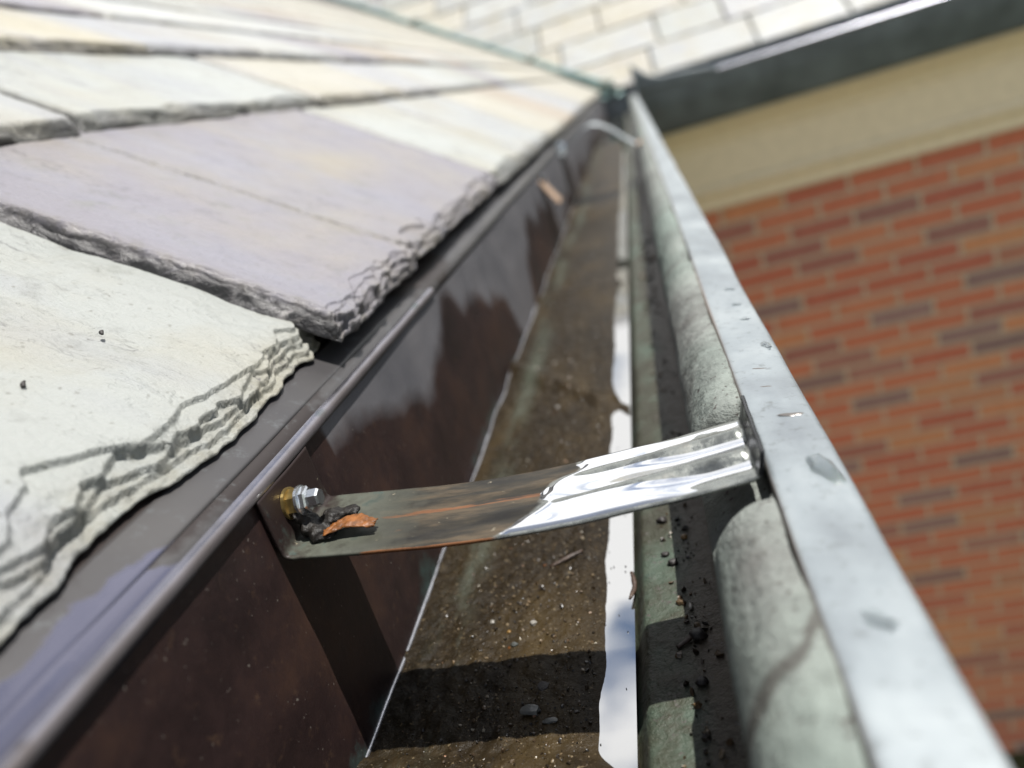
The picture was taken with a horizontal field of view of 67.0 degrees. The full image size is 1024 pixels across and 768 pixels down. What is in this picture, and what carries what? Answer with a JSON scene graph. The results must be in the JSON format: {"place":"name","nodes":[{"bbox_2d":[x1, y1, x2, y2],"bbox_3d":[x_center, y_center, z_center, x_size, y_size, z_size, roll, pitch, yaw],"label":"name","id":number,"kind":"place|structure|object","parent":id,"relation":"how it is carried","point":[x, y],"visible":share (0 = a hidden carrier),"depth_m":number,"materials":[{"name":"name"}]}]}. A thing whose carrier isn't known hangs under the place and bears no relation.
{"place":"outdoors","nodes":[
{"label":"outdoors","id":0,"kind":"place"},
{"bbox_2d":[660,28,1023,752],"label":"brick building","id":1,"kind":"structure","parent":0,"point":[868,230],"depth_m":2.92,"materials":[{"name":"red brick"}]},
{"bbox_2d":[0,0,600,644],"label":"slate roof","id":2,"kind":"structure","parent":1,"relation":"on","point":[214,214],"depth_m":0.28,"materials":[{"name":"grey stone"}]},
{"bbox_2d":[20,380,25,387],"bbox_3d":[-0.097,0.000,0.154,0.002,0.001,0.002,-13,19,13],"label":"bark speck","id":3,"kind":"object","parent":2,"relation":"on","point":[22,384],"visible":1,"depth_m":0.15},
{"bbox_2d":[332,0,623,98],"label":"valley flashing","id":4,"kind":"object","parent":2,"relation":"attached to","point":[605,87],"visible":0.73,"depth_m":2.99,"materials":[{"name":"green metal"}]},
{"bbox_2d":[0,93,1011,767],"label":"gutter","id":5,"kind":"object","parent":1,"relation":"on","point":[192,619],"visible":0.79,"depth_m":0.16,"materials":[{"name":"metal"}]},
{"bbox_2d":[357,141,637,767],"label":"silt","id":6,"kind":"object","parent":5,"relation":"on","point":[583,284],"visible":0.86,"depth_m":0.23,"materials":[{"name":"brown soil"}]},
{"bbox_2d":[511,642,518,646],"bbox_3d":[0.001,0.070,0.208,0.002,0.001,0.002,-13,19,13],"label":"pebble","id":7,"kind":"object","parent":6,"relation":"on","point":[514,644],"visible":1,"depth_m":0.21,"materials":[{"name":"stone"}]},
{"bbox_2d":[520,704,539,714],"bbox_3d":[0.004,0.077,0.184,0.005,0.001,0.004,-13,19,13],"label":"slate chip","id":8,"kind":"object","parent":6,"relation":"on","point":[530,709],"visible":1,"depth_m":0.18,"materials":[{"name":"grey stone"}]},
{"bbox_2d":[530,620,536,625],"bbox_3d":[0.006,0.066,0.214,0.002,0.001,0.002,-13,19,13],"label":"pebble","id":9,"kind":"object","parent":6,"relation":"on","point":[533,622],"visible":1,"depth_m":0.21,"materials":[{"name":"stone"}]},
{"bbox_2d":[538,681,548,690],"bbox_3d":[0.008,0.075,0.191,0.003,0.001,0.004,-13,19,13],"label":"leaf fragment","id":10,"kind":"object","parent":6,"relation":"on","point":[542,685],"visible":1,"depth_m":0.19,"materials":[{"name":"plant"}]},
{"bbox_2d":[542,717,557,723],"bbox_3d":[0.009,0.078,0.180,0.004,0.001,0.002,-13,19,13],"label":"slate chip","id":11,"kind":"object","parent":6,"relation":"on","point":[549,720],"visible":1,"depth_m":0.18,"materials":[{"name":"grey stone"}]},
{"bbox_2d":[373,154,733,767],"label":"grit","id":12,"kind":"object","parent":6,"relation":"on","point":[706,737],"visible":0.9,"depth_m":0.21,"materials":[{"name":"brown gravel"}]},
{"bbox_2d":[550,549,582,567],"bbox_3d":[0.017,0.054,0.240,0.011,0.002,0.006,-13,19,13],"label":"twig","id":13,"kind":"object","parent":6,"relation":"on","point":[567,557],"visible":1,"depth_m":0.24,"materials":[{"name":"brown wood"}]},
{"bbox_2d":[255,395,764,560],"bbox_3d":[-0.001,0.018,0.167,0.103,0.020,0.027,-13,19,13],"label":"strap hanger","id":14,"kind":"object","parent":5,"relation":"attached to","point":[441,516],"visible":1,"depth_m":0.17,"materials":[{"name":"silver metal"}]},
{"bbox_2d":[292,504,359,542],"bbox_3d":[-0.043,0.029,0.175,0.010,0.009,0.014,-3,24,38],"label":"muck clump","id":15,"kind":"object","parent":14,"relation":"on","point":[313,526],"visible":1,"depth_m":0.17,"materials":[{"name":"black soil"}]},
{"bbox_2d":[322,513,377,535],"bbox_3d":[-0.036,0.031,0.172,0.012,0.002,0.007,-13,19,13],"label":"leaf scrap","id":16,"kind":"object","parent":14,"relation":"on","point":[358,520],"visible":1,"depth_m":0.17,"materials":[{"name":"orange plant"}]},
{"bbox_2d":[499,422,751,533],"bbox_3d":[0.022,0.020,0.165,0.054,0.004,0.026,-13,19,13],"label":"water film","id":17,"kind":"object","parent":14,"relation":"on","point":[595,504],"visible":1,"depth_m":0.16,"materials":[{"name":"water"}]},
{"bbox_2d":[539,175,561,203],"bbox_3d":[0.035,-0.178,0.705,0.013,0.029,0.030,-13,19,13],"label":"metal tab","id":18,"kind":"object","parent":5,"relation":"attached to","point":[551,192],"visible":1,"depth_m":0.70,"materials":[{"name":"brown metal"}]},
{"bbox_2d":[556,122,646,155],"bbox_3d":[0.108,-0.293,0.925,0.104,0.043,0.054,-13,19,13],"label":"strap hanger","id":19,"kind":"object","parent":5,"relation":"attached to","point":[561,147],"visible":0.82,"depth_m":0.92,"materials":[{"name":"grey metal"}]},
{"bbox_2d":[598,113,637,767],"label":"water","id":20,"kind":"structure","parent":5,"relation":"in","point":[618,726],"depth_m":0.22,"materials":[{"name":"liquid"}]},
{"bbox_2d":[628,571,636,599],"bbox_3d":[0.034,0.057,0.217,0.002,0.002,0.011,-13,19,13],"label":"bark strip","id":21,"kind":"object","parent":20,"relation":"on","point":[634,586],"visible":1,"depth_m":0.22,"materials":[{"name":"wood"}]},
{"bbox_2d":[656,516,666,523],"bbox_3d":[0.045,0.041,0.234,0.004,0.002,0.003,-13,19,13],"label":"bark crumb","id":22,"kind":"object","parent":5,"relation":"on","point":[661,519],"visible":1,"depth_m":0.23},
{"bbox_2d":[661,551,669,556],"bbox_3d":[0.043,0.048,0.217,0.002,0.002,0.002,-13,19,13],"label":"bark crumb","id":23,"kind":"object","parent":5,"relation":"on","point":[665,554],"visible":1,"depth_m":0.22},
{"bbox_2d":[629,64,715,95],"bbox_3d":[0.511,-0.994,2.430,0.266,0.104,0.297,-13,19,13],"label":"splash guard","id":24,"kind":"object","parent":5,"relation":"on","point":[643,83],"visible":0.95,"depth_m":2.58,"materials":[{"name":"grey metal"}]},
{"bbox_2d":[667,558,678,565],"bbox_3d":[0.044,0.049,0.212,0.004,0.002,0.003,-13,19,13],"label":"bark crumb","id":25,"kind":"object","parent":5,"relation":"on","point":[673,562],"visible":1,"depth_m":0.21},
{"bbox_2d":[676,626,700,648],"bbox_3d":[0.042,0.060,0.183,0.007,0.002,0.005,-13,19,13],"label":"bark strip","id":26,"kind":"object","parent":5,"relation":"on","point":[687,639],"visible":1,"depth_m":0.18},
{"bbox_2d":[689,628,707,639],"bbox_3d":[0.044,0.059,0.182,0.004,0.003,0.004,-13,19,13],"label":"bark crumb","id":27,"kind":"object","parent":5,"relation":"on","point":[698,633],"visible":1,"depth_m":0.18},
{"bbox_2d":[695,676,708,686],"bbox_3d":[0.041,0.065,0.169,0.003,0.002,0.003,-13,19,13],"label":"bark crumb","id":28,"kind":"object","parent":5,"relation":"on","point":[700,681],"visible":1,"depth_m":0.17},
{"bbox_2d":[760,341,771,349],"bbox_3d":[0.067,-0.010,0.203,0.003,0.001,0.008,-13,19,13],"label":"water drop","id":29,"kind":"object","parent":5,"relation":"on","point":[767,345],"visible":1,"depth_m":0.20,"materials":[{"name":"white"}]},
{"bbox_2d":[778,412,803,415],"bbox_3d":[0.059,0.006,0.163,0.007,0.001,0.002,-13,19,13],"label":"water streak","id":30,"kind":"object","parent":5,"relation":"on","point":[791,414],"visible":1,"depth_m":0.16,"materials":[{"name":"liquid"}]},
{"bbox_2d":[805,452,845,483],"bbox_3d":[0.057,0.015,0.140,0.005,0.002,0.013,-13,19,13],"label":"water drop","id":31,"kind":"object","parent":5,"relation":"on","point":[826,468],"visible":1,"depth_m":0.14,"materials":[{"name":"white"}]},
{"bbox_2d":[860,610,898,632],"bbox_3d":[0.048,0.031,0.102,0.005,0.001,0.006,-13,19,13],"label":"water drop","id":32,"kind":"object","parent":5,"relation":"on","point":[876,619],"visible":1,"depth_m":0.10,"materials":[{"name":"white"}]},
{"bbox_2d":[350,0,893,89],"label":"slate roof","id":33,"kind":"structure","parent":1,"relation":"on","point":[604,39],"depth_m":2.88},
{"bbox_2d":[602,0,1023,136],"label":"gutter","id":34,"kind":"object","parent":1,"relation":"on","point":[894,33],"visible":0.82,"depth_m":2.52,"materials":[{"name":"blue dark painted metal"}]},
{"bbox_2d":[1004,751,1023,767],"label":"ground","id":35,"kind":"structure","parent":0,"point":[1015,759],"depth_m":3.59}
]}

